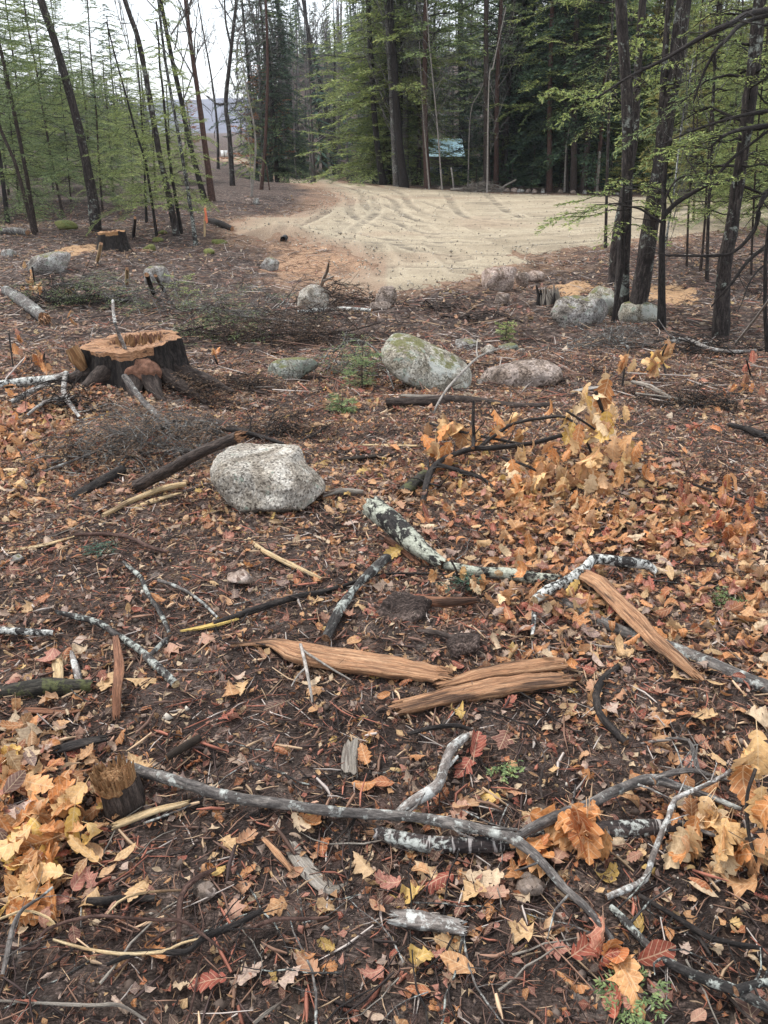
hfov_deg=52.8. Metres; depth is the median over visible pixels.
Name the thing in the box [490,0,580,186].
tree
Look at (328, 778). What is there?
loose twig
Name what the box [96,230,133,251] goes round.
tree stump
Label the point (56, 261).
boulder
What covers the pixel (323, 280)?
snag
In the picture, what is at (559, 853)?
fallen leaf
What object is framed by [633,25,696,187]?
tree
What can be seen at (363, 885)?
loose twig
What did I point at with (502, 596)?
oak sprout
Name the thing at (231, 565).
fallen leaf
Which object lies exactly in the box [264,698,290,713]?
fallen leaf
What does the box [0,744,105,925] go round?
oak sprout
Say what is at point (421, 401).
log
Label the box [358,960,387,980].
fallen leaf
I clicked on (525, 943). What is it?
loose twig
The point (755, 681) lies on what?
pole
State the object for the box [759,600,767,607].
fallen leaf
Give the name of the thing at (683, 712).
fallen leaf
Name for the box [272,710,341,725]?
loose twig
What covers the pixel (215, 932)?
root
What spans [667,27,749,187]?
tree
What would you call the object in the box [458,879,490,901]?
fallen leaf
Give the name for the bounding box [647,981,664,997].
fallen leaf
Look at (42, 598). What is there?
fallen leaf
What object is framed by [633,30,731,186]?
tree
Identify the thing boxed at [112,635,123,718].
wood splinter
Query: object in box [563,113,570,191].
tree
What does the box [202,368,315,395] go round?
brush pile
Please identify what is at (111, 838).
loose twig
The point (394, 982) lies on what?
loose twig
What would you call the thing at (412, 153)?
tree
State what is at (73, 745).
bark strip
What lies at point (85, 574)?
loose twig
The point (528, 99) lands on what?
tree
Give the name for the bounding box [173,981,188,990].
fallen leaf
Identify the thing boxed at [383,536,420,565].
stick
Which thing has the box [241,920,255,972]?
loose twig
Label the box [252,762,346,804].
loose twig
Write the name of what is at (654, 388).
stick
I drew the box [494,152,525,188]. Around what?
bush
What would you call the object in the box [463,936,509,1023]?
loose twig
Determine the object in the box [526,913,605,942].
loose twig
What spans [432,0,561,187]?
tree
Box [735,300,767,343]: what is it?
pole
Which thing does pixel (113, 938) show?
brush pile
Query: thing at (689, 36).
tree
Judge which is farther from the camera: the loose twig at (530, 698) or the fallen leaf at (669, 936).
the loose twig at (530, 698)
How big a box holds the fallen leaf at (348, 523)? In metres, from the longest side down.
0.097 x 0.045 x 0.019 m
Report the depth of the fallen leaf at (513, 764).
2.17 m
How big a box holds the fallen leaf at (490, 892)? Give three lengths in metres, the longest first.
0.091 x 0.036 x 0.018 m
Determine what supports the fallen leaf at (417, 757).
on the ground
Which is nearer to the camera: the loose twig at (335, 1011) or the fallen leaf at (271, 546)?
the loose twig at (335, 1011)
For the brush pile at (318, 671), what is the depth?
2.56 m
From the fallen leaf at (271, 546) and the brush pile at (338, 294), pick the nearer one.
the fallen leaf at (271, 546)
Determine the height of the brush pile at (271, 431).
0.281 m
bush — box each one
[443,166,456,185]
[462,158,483,185]
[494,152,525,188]
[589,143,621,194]
[602,149,640,195]
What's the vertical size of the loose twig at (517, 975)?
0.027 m
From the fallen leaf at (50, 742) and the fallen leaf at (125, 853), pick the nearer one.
the fallen leaf at (125, 853)
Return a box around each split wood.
[386,909,468,935]
[388,672,576,717]
[432,655,567,689]
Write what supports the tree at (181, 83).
on the ground
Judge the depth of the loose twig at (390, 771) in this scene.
2.15 m
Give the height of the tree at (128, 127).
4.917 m
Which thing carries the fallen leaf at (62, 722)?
on the ground
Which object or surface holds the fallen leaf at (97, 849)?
on the ground
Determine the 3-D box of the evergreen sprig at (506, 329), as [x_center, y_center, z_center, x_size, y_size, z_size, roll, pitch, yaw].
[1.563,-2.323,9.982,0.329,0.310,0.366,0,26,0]
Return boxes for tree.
[0,0,76,180]
[0,0,103,192]
[0,0,108,231]
[0,0,119,216]
[0,0,150,203]
[0,2,79,217]
[0,7,57,200]
[0,12,41,194]
[0,14,41,172]
[0,24,38,223]
[0,75,46,206]
[0,125,36,234]
[1,4,78,170]
[2,0,175,232]
[38,0,153,212]
[46,27,100,165]
[58,42,126,178]
[73,60,147,195]
[82,21,176,236]
[86,4,155,178]
[101,39,187,221]
[107,0,179,236]
[111,80,158,190]
[114,21,214,233]
[121,66,172,164]
[121,71,182,190]
[127,0,227,200]
[129,0,219,245]
[140,0,217,200]
[143,84,196,184]
[159,76,227,178]
[177,0,235,168]
[180,100,200,142]
[200,0,296,120]
[202,0,284,185]
[209,0,295,180]
[213,0,297,180]
[220,0,321,182]
[220,69,273,186]
[221,65,306,180]
[226,2,314,127]
[227,8,310,181]
[228,42,266,196]
[238,0,316,182]
[241,66,291,179]
[242,0,280,189]
[244,0,316,182]
[250,0,309,174]
[269,0,356,173]
[275,0,319,173]
[291,0,342,170]
[296,0,470,184]
[300,0,509,185]
[304,25,359,175]
[307,0,469,185]
[310,0,482,187]
[316,0,428,184]
[329,3,430,170]
[331,22,431,144]
[332,3,421,183]
[341,2,441,183]
[341,3,382,146]
[343,0,422,186]
[345,20,415,145]
[348,0,512,188]
[349,0,447,180]
[349,22,411,148]
[356,0,461,104]
[358,0,481,184]
[360,4,447,184]
[367,8,434,174]
[397,0,470,189]
[401,15,440,189]
[410,3,422,184]
[410,4,439,184]
[410,7,447,156]
[410,9,422,184]
[411,6,454,184]
[412,6,458,133]
[429,0,490,150]
[430,0,489,184]
[430,0,491,183]
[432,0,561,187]
[435,34,480,173]
[436,0,540,184]
[441,0,569,185]
[442,0,558,185]
[442,13,494,182]
[445,0,522,182]
[446,3,531,108]
[448,0,559,186]
[456,0,555,181]
[457,1,562,186]
[459,0,560,185]
[462,0,540,185]
[466,0,527,192]
[466,22,508,186]
[469,0,560,185]
[486,0,599,191]
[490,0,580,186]
[491,11,562,186]
[499,0,632,187]
[504,0,634,190]
[506,0,729,247]
[506,2,619,187]
[508,5,572,184]
[511,0,655,187]
[515,0,650,192]
[517,0,662,192]
[518,0,653,186]
[520,18,631,185]
[532,3,652,184]
[533,169,700,325]
[534,0,658,192]
[538,0,695,285]
[539,1,643,182]
[540,1,657,186]
[553,0,767,190]
[554,1,661,186]
[556,0,722,188]
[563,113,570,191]
[570,0,706,187]
[595,6,767,316]
[595,127,767,329]
[602,4,674,186]
[605,0,722,194]
[612,0,767,338]
[614,0,633,321]
[614,0,765,189]
[618,23,686,204]
[629,0,691,324]
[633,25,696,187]
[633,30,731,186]
[634,0,763,188]
[642,0,675,188]
[642,0,761,270]
[643,0,767,191]
[643,1,707,271]
[651,0,767,281]
[666,0,743,266]
[667,4,725,223]
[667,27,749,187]
[667,32,756,189]
[670,8,723,186]
[672,50,767,232]
[673,0,767,236]
[680,10,767,274]
[690,22,767,190]
[693,0,748,119]
[712,0,767,217]
[712,5,767,205]
[763,225,767,353]
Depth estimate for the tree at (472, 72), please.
46.57 m
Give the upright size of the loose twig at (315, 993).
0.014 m
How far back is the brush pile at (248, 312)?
10.97 m
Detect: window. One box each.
[430,166,439,180]
[441,166,451,180]
[452,166,462,179]
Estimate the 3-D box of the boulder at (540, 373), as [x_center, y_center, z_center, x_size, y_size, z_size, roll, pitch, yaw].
[1.254,-1.240,7.063,0.738,0.276,0.455,0,26,0]
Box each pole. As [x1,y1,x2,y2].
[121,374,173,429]
[161,409,285,444]
[557,597,767,695]
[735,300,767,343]
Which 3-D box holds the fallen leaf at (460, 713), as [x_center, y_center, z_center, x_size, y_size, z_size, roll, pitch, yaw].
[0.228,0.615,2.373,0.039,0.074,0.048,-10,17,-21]
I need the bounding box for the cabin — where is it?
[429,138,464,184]
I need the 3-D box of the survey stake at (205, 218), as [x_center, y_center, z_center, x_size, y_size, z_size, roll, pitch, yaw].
[-4.666,-7.502,20.168,0.179,0.916,0.123,0,26,0]
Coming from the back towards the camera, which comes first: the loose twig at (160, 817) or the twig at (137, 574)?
the twig at (137, 574)
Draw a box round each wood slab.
[229,638,453,682]
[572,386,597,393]
[572,567,705,680]
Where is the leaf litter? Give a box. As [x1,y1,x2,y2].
[0,194,767,1023]
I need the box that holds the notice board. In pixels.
[221,150,227,157]
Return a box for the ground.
[0,54,767,1023]
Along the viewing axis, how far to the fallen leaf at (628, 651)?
2.63 m
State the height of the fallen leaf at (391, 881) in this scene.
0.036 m
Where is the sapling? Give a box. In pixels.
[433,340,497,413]
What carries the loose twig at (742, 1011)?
on the ground
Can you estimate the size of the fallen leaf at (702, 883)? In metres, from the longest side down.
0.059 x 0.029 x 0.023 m
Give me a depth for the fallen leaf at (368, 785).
2.10 m
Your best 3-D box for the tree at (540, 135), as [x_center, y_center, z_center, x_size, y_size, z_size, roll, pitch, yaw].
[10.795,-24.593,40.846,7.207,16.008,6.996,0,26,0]
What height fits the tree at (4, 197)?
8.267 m
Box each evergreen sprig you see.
[80,541,115,558]
[157,273,198,294]
[326,393,358,413]
[340,344,382,389]
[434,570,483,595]
[485,760,524,783]
[493,320,517,341]
[592,966,671,1023]
[708,586,747,608]
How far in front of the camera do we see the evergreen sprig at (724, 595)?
2.99 m
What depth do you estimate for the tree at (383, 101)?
49.86 m
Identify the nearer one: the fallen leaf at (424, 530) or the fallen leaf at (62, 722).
the fallen leaf at (62, 722)
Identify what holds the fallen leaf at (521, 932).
on the ground
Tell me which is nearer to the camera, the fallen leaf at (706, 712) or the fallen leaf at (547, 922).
the fallen leaf at (547, 922)
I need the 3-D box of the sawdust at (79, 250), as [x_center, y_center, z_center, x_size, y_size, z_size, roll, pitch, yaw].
[-6.841,-5.948,17.622,1.788,0.390,4.118,0,26,0]
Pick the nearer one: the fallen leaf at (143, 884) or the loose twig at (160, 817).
the fallen leaf at (143, 884)
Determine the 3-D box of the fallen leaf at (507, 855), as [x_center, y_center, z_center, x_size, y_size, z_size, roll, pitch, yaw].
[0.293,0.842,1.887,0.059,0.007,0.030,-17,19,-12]
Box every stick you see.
[0,627,55,635]
[86,895,155,905]
[101,482,185,517]
[247,537,322,579]
[296,307,372,313]
[321,488,363,497]
[321,554,391,641]
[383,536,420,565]
[592,664,628,744]
[631,380,692,400]
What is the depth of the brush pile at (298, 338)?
9.54 m
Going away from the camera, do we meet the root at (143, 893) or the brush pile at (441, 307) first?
the root at (143, 893)
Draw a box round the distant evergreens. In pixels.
[0,0,765,179]
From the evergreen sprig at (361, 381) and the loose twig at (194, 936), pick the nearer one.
the loose twig at (194, 936)
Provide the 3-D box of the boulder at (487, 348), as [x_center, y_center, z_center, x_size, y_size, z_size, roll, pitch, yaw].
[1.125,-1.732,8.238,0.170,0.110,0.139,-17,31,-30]
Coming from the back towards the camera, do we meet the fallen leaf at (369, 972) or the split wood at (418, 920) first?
the split wood at (418, 920)
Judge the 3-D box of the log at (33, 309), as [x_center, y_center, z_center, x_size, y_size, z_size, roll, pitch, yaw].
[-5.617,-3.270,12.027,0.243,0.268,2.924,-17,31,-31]
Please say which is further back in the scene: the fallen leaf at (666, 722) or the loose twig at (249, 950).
the fallen leaf at (666, 722)
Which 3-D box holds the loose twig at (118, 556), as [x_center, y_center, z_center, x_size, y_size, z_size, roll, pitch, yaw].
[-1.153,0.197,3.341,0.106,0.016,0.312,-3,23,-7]
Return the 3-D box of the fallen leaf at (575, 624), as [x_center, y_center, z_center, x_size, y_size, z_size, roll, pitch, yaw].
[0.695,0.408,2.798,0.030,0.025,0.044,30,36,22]
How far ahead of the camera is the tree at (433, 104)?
60.40 m
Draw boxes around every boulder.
[1,249,17,256]
[27,251,70,274]
[144,266,170,283]
[210,443,325,512]
[260,257,278,271]
[268,357,318,380]
[297,284,328,308]
[369,301,390,310]
[375,286,396,305]
[381,333,471,391]
[455,338,477,349]
[476,379,487,383]
[480,359,562,388]
[481,266,516,290]
[481,344,496,354]
[495,292,509,304]
[498,343,518,349]
[515,272,529,288]
[528,270,544,282]
[552,295,607,327]
[587,286,613,315]
[618,301,656,323]
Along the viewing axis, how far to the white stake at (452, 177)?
35.88 m
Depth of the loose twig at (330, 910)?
1.76 m
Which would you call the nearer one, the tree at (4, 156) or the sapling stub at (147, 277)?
the sapling stub at (147, 277)
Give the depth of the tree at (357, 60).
65.92 m
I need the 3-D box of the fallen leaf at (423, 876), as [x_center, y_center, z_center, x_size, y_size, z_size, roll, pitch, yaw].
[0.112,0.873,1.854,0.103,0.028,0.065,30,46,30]
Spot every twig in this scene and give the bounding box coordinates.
[0,872,75,976]
[0,909,55,924]
[0,939,55,956]
[0,948,89,1009]
[0,960,147,1023]
[2,582,50,591]
[7,643,45,655]
[29,671,53,679]
[43,518,88,537]
[47,641,97,649]
[61,925,175,1023]
[63,751,90,794]
[65,559,106,587]
[67,674,91,701]
[69,846,152,875]
[80,907,97,964]
[81,820,147,866]
[93,871,142,906]
[96,806,142,872]
[98,894,192,984]
[102,543,131,573]
[104,917,160,958]
[111,299,126,349]
[115,829,175,885]
[122,560,171,634]
[143,766,241,823]
[151,732,212,767]
[156,516,191,546]
[157,579,218,618]
[170,907,266,946]
[173,483,211,493]
[173,767,219,810]
[180,919,217,1023]
[191,625,256,630]
[215,624,228,666]
[217,741,289,763]
[225,871,289,956]
[227,916,276,954]
[233,587,281,604]
[237,946,341,973]
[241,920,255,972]
[242,926,261,978]
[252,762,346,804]
[252,993,291,1023]
[269,539,287,570]
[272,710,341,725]
[283,773,341,848]
[283,911,317,1023]
[291,643,351,701]
[297,877,313,925]
[299,832,392,844]
[301,895,355,923]
[302,760,388,786]
[306,894,371,906]
[322,979,389,1023]
[323,773,366,835]
[326,807,359,891]
[332,340,394,389]
[336,977,399,1018]
[338,940,359,1016]
[339,818,355,895]
[340,872,387,902]
[348,794,418,851]
[349,899,404,963]
[353,674,396,715]
[360,942,414,987]
[361,762,415,773]
[379,991,428,1023]
[402,766,419,800]
[406,857,414,945]
[409,930,428,1023]
[413,901,506,913]
[415,895,493,975]
[419,769,457,817]
[430,850,458,914]
[436,936,463,1023]
[441,518,498,535]
[459,705,533,725]
[462,767,483,810]
[462,809,524,829]
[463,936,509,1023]
[472,924,559,989]
[483,756,527,765]
[497,860,502,907]
[497,944,576,991]
[499,804,509,863]
[507,960,572,993]
[512,937,588,955]
[519,691,591,744]
[523,731,545,798]
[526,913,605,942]
[557,692,589,716]
[596,746,642,749]
[596,910,641,949]
[600,910,685,955]
[604,568,679,583]
[605,757,732,899]
[607,782,670,848]
[625,554,679,558]
[628,901,642,950]
[634,892,712,947]
[634,938,758,1023]
[665,946,676,999]
[675,562,725,567]
[684,842,714,912]
[685,956,718,1023]
[701,857,764,914]
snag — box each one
[320,261,333,287]
[595,151,600,193]
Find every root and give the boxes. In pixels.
[0,878,222,967]
[53,938,197,955]
[74,532,168,553]
[104,889,181,919]
[106,892,281,965]
[176,867,215,941]
[249,916,328,931]
[417,629,453,638]
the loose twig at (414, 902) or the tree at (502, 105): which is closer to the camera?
the loose twig at (414, 902)
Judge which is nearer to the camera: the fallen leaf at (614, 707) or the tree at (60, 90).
the fallen leaf at (614, 707)
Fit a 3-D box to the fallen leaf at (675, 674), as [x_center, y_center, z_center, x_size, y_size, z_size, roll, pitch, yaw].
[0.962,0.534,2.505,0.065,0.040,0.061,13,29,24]
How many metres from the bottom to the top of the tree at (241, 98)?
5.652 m
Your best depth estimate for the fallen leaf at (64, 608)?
2.93 m
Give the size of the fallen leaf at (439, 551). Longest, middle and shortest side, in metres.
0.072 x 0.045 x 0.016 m
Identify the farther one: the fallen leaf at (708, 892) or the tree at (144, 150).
the tree at (144, 150)
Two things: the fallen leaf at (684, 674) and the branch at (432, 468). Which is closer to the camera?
the fallen leaf at (684, 674)
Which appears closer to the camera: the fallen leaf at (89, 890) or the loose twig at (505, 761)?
the fallen leaf at (89, 890)
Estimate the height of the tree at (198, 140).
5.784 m
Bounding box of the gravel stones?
[217,187,766,296]
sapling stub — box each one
[125,267,128,285]
[132,216,135,237]
[144,272,155,294]
[154,274,165,292]
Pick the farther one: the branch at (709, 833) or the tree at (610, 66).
the tree at (610, 66)
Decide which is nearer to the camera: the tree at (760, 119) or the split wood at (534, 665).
the split wood at (534, 665)
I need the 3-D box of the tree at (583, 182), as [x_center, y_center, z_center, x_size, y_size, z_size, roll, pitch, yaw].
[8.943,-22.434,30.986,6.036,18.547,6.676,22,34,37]
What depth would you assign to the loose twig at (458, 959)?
1.62 m
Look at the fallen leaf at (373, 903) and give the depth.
1.77 m
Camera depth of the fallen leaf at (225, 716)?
2.35 m
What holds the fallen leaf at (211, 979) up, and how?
on the ground
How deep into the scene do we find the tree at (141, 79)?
54.25 m
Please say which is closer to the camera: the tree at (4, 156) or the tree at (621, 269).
the tree at (621, 269)
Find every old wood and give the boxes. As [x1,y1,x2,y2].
[286,840,353,895]
[339,452,401,461]
[341,738,358,780]
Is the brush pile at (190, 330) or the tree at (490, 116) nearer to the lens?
the brush pile at (190, 330)
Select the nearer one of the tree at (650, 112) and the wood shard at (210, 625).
the wood shard at (210, 625)
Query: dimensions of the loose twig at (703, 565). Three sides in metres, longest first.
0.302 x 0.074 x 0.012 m
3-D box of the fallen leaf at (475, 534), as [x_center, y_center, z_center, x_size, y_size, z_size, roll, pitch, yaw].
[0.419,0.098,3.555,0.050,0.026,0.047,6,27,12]
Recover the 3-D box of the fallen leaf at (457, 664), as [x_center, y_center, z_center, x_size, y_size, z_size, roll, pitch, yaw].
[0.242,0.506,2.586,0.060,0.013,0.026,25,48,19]
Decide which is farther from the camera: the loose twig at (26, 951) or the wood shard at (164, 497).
the wood shard at (164, 497)
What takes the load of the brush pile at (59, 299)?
on the ground
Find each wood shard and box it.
[0,535,73,551]
[109,799,190,829]
[129,492,181,508]
[179,618,238,631]
[399,394,433,396]
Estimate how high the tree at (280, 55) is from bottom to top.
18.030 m
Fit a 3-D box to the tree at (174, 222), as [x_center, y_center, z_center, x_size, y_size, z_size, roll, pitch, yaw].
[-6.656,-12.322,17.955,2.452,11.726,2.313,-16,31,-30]
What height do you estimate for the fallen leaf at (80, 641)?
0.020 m
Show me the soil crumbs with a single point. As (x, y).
(130, 981)
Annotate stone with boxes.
[10,554,24,562]
[54,220,77,229]
[143,244,155,250]
[152,237,163,241]
[192,880,217,902]
[203,248,214,253]
[211,239,226,243]
[227,569,252,583]
[245,198,251,204]
[253,198,259,204]
[516,871,547,895]
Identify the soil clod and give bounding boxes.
[375,591,431,626]
[446,632,480,657]
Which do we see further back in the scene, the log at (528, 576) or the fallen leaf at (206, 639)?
the log at (528, 576)
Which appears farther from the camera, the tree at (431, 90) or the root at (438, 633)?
the tree at (431, 90)
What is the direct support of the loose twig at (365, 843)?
on the ground
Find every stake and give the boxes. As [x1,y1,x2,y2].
[96,242,102,261]
[204,205,207,236]
[266,165,269,189]
[450,167,453,187]
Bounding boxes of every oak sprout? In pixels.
[0,327,30,438]
[0,431,70,521]
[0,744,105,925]
[21,262,77,324]
[32,348,51,374]
[211,347,220,363]
[418,406,529,473]
[428,561,512,605]
[498,464,666,577]
[501,436,589,539]
[509,795,612,878]
[544,367,644,493]
[566,915,675,1022]
[616,336,679,385]
[644,471,767,549]
[661,716,767,884]
[685,348,764,431]
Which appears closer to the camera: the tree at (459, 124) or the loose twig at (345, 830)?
the loose twig at (345, 830)
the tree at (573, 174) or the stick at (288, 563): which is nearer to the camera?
the stick at (288, 563)
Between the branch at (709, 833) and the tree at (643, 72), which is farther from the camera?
the tree at (643, 72)
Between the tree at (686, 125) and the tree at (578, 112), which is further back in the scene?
the tree at (578, 112)
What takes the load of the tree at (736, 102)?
on the ground
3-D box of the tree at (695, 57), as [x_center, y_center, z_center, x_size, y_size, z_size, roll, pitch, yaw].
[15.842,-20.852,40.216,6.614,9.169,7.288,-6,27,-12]
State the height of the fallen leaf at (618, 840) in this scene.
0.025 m
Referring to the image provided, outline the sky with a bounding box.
[0,0,750,103]
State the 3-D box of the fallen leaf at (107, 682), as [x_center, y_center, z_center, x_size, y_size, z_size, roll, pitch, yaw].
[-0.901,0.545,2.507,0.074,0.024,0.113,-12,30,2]
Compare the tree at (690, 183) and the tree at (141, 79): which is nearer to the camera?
the tree at (690, 183)
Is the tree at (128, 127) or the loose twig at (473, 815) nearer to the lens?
the loose twig at (473, 815)
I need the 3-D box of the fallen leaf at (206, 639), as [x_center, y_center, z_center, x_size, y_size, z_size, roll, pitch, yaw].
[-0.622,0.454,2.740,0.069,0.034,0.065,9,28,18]
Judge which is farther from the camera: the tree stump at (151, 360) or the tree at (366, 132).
the tree at (366, 132)
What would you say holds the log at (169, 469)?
on the ground
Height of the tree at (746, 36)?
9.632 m
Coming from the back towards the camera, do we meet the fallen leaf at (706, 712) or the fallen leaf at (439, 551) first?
the fallen leaf at (439, 551)
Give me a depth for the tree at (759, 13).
8.53 m
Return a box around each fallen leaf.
[4,677,19,684]
[7,759,42,776]
[9,673,21,679]
[20,757,27,764]
[25,746,44,764]
[34,594,54,605]
[37,714,53,721]
[46,733,58,751]
[50,719,70,730]
[50,868,71,885]
[51,718,66,728]
[54,543,63,549]
[60,605,67,611]
[62,647,71,659]
[65,749,80,757]
[72,635,86,644]
[73,716,87,722]
[82,886,94,900]
[86,842,102,858]
[95,794,101,810]
[96,666,113,690]
[97,862,116,877]
[108,843,135,862]
[123,678,156,688]
[124,594,132,601]
[125,879,151,901]
[127,752,153,766]
[144,938,166,958]
[145,885,155,894]
[163,643,183,657]
[165,524,180,528]
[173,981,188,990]
[188,969,236,992]
[197,632,217,644]
[202,522,214,528]
[212,865,225,875]
[218,708,233,719]
[218,834,237,854]
[222,680,241,696]
[224,898,246,921]
[225,560,237,568]
[232,671,244,679]
[234,961,262,985]
[235,679,248,695]
[236,628,246,636]
[236,828,257,842]
[262,543,277,549]
[262,895,288,916]
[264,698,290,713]
[274,745,289,755]
[275,965,300,989]
[276,575,289,586]
[287,866,306,877]
[290,808,310,831]
[296,951,320,976]
[298,676,320,684]
[298,812,321,824]
[301,949,315,958]
[304,755,311,762]
[306,686,323,695]
[308,705,317,712]
[313,572,320,584]
[314,837,330,857]
[320,960,337,971]
[335,559,349,565]
[343,609,354,615]
[344,520,357,524]
[344,635,361,645]
[346,780,375,791]
[352,851,375,878]
[357,743,372,767]
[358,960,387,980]
[365,729,378,738]
[369,899,384,911]
[373,776,394,785]
[374,869,402,891]
[377,691,390,698]
[383,544,402,558]
[398,679,412,686]
[399,764,406,774]
[406,984,433,995]
[408,944,434,969]
[409,754,425,760]
[415,861,444,885]
[421,525,435,534]
[423,871,458,894]
[429,843,442,860]
[431,650,439,660]
[432,932,467,953]
[432,947,445,958]
[435,787,449,804]
[436,548,443,554]
[436,583,446,591]
[439,951,480,975]
[446,548,457,555]
[449,700,464,720]
[449,800,468,819]
[451,660,463,668]
[454,753,475,777]
[458,868,503,887]
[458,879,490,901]
[470,729,486,761]
[471,531,479,537]
[473,884,509,898]
[491,726,514,749]
[493,851,514,861]
[497,757,517,777]
[503,695,516,706]
[504,856,526,878]
[508,918,536,942]
[513,892,529,904]
[525,611,531,619]
[541,722,552,729]
[543,913,553,935]
[544,938,570,960]
[551,847,569,865]
[561,723,573,743]
[566,628,577,640]
[571,621,579,628]
[580,623,594,632]
[586,679,596,691]
[595,706,608,725]
[602,701,618,714]
[610,814,618,819]
[611,837,626,849]
[616,648,633,657]
[626,850,643,862]
[627,771,647,790]
[644,711,658,720]
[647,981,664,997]
[650,711,662,719]
[651,684,669,692]
[652,721,670,731]
[653,717,678,724]
[663,926,674,940]
[669,796,685,805]
[670,664,690,679]
[673,709,695,715]
[678,672,690,679]
[679,941,691,955]
[682,755,711,768]
[683,879,717,896]
[688,877,709,889]
[690,1008,706,1021]
[692,707,717,719]
[707,680,724,684]
[707,753,727,767]
[708,943,723,955]
[713,860,725,873]
[716,610,725,616]
[719,872,763,901]
[735,982,760,1023]
[744,705,767,730]
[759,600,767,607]
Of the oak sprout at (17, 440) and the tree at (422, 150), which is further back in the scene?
the tree at (422, 150)
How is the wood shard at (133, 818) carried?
on the ground
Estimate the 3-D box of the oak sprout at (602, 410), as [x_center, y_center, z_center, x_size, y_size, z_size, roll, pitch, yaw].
[1.175,-0.600,4.383,0.541,0.626,1.509,6,27,12]
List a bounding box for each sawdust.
[55,244,96,255]
[551,280,593,296]
[648,285,698,305]
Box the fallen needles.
[0,401,767,1023]
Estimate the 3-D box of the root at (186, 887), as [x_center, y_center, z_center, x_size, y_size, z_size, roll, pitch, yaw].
[-0.444,0.881,1.756,0.056,0.016,0.193,6,27,12]
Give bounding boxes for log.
[0,227,29,234]
[0,375,54,388]
[0,677,93,698]
[1,286,52,324]
[68,465,126,500]
[125,430,247,492]
[167,413,267,441]
[207,218,233,230]
[352,491,447,569]
[362,819,713,853]
[378,595,479,607]
[385,395,553,408]
[394,469,426,499]
[442,562,562,584]
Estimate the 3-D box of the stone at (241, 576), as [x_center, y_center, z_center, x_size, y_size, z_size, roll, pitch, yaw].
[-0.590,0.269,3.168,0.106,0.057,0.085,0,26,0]
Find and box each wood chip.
[52,658,63,677]
[69,650,82,678]
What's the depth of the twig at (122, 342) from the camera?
6.02 m
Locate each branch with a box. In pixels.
[7,371,97,418]
[55,610,179,687]
[114,711,741,961]
[165,734,201,760]
[212,557,497,626]
[406,707,482,735]
[407,401,591,503]
[609,869,767,1013]
[638,893,762,982]
[659,320,756,353]
[677,819,767,850]
[727,421,767,440]
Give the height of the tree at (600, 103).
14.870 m
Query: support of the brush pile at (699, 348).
on the ground
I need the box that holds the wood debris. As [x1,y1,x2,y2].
[0,203,767,1023]
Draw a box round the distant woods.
[1,0,748,181]
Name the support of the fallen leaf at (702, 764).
on the ground
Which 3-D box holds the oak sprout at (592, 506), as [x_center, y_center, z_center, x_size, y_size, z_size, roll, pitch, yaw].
[0.950,0.036,3.566,1.290,0.195,0.619,-13,29,-25]
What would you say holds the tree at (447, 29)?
on the ground
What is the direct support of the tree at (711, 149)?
on the ground
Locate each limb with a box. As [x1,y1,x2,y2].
[396,733,470,810]
[531,554,658,636]
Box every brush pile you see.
[0,254,131,312]
[0,372,119,418]
[0,876,159,970]
[2,387,252,484]
[20,427,106,475]
[37,270,168,310]
[105,263,239,316]
[134,405,252,443]
[152,271,349,330]
[157,297,282,346]
[162,362,257,410]
[199,404,372,443]
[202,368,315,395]
[207,291,425,350]
[275,658,344,683]
[289,274,375,307]
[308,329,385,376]
[410,296,475,313]
[437,305,519,322]
[450,180,504,192]
[543,315,691,352]
[619,376,767,415]
[637,326,764,362]
[659,458,759,492]
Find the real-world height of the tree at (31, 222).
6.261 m
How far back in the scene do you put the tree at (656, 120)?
35.61 m
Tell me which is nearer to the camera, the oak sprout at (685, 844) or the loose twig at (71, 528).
the oak sprout at (685, 844)
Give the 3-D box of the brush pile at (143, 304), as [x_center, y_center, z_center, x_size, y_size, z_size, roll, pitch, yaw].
[-3.192,-3.329,11.634,2.029,0.724,1.428,9,28,17]
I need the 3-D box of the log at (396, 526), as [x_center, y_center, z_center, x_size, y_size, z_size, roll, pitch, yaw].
[0.060,0.068,3.398,0.106,0.190,0.583,-20,33,-35]
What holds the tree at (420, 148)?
on the ground
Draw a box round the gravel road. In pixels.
[220,157,767,293]
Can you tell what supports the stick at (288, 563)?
on the ground
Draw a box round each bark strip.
[8,707,83,714]
[50,734,109,755]
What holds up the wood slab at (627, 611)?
on the pole at (755, 681)
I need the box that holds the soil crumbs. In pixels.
[0,387,767,1023]
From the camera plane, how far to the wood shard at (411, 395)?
5.95 m
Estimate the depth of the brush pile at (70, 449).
4.58 m
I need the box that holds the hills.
[5,94,250,132]
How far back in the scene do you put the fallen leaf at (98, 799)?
2.08 m
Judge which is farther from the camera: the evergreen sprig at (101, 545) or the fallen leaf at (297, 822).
the evergreen sprig at (101, 545)
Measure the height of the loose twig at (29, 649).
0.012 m
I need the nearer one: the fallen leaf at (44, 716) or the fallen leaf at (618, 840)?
the fallen leaf at (618, 840)
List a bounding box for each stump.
[53,330,232,403]
[88,752,145,823]
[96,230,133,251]
[535,285,560,308]
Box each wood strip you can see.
[261,837,293,872]
[361,444,419,446]
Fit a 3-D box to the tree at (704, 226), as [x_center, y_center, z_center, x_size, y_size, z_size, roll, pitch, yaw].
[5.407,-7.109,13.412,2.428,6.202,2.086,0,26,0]

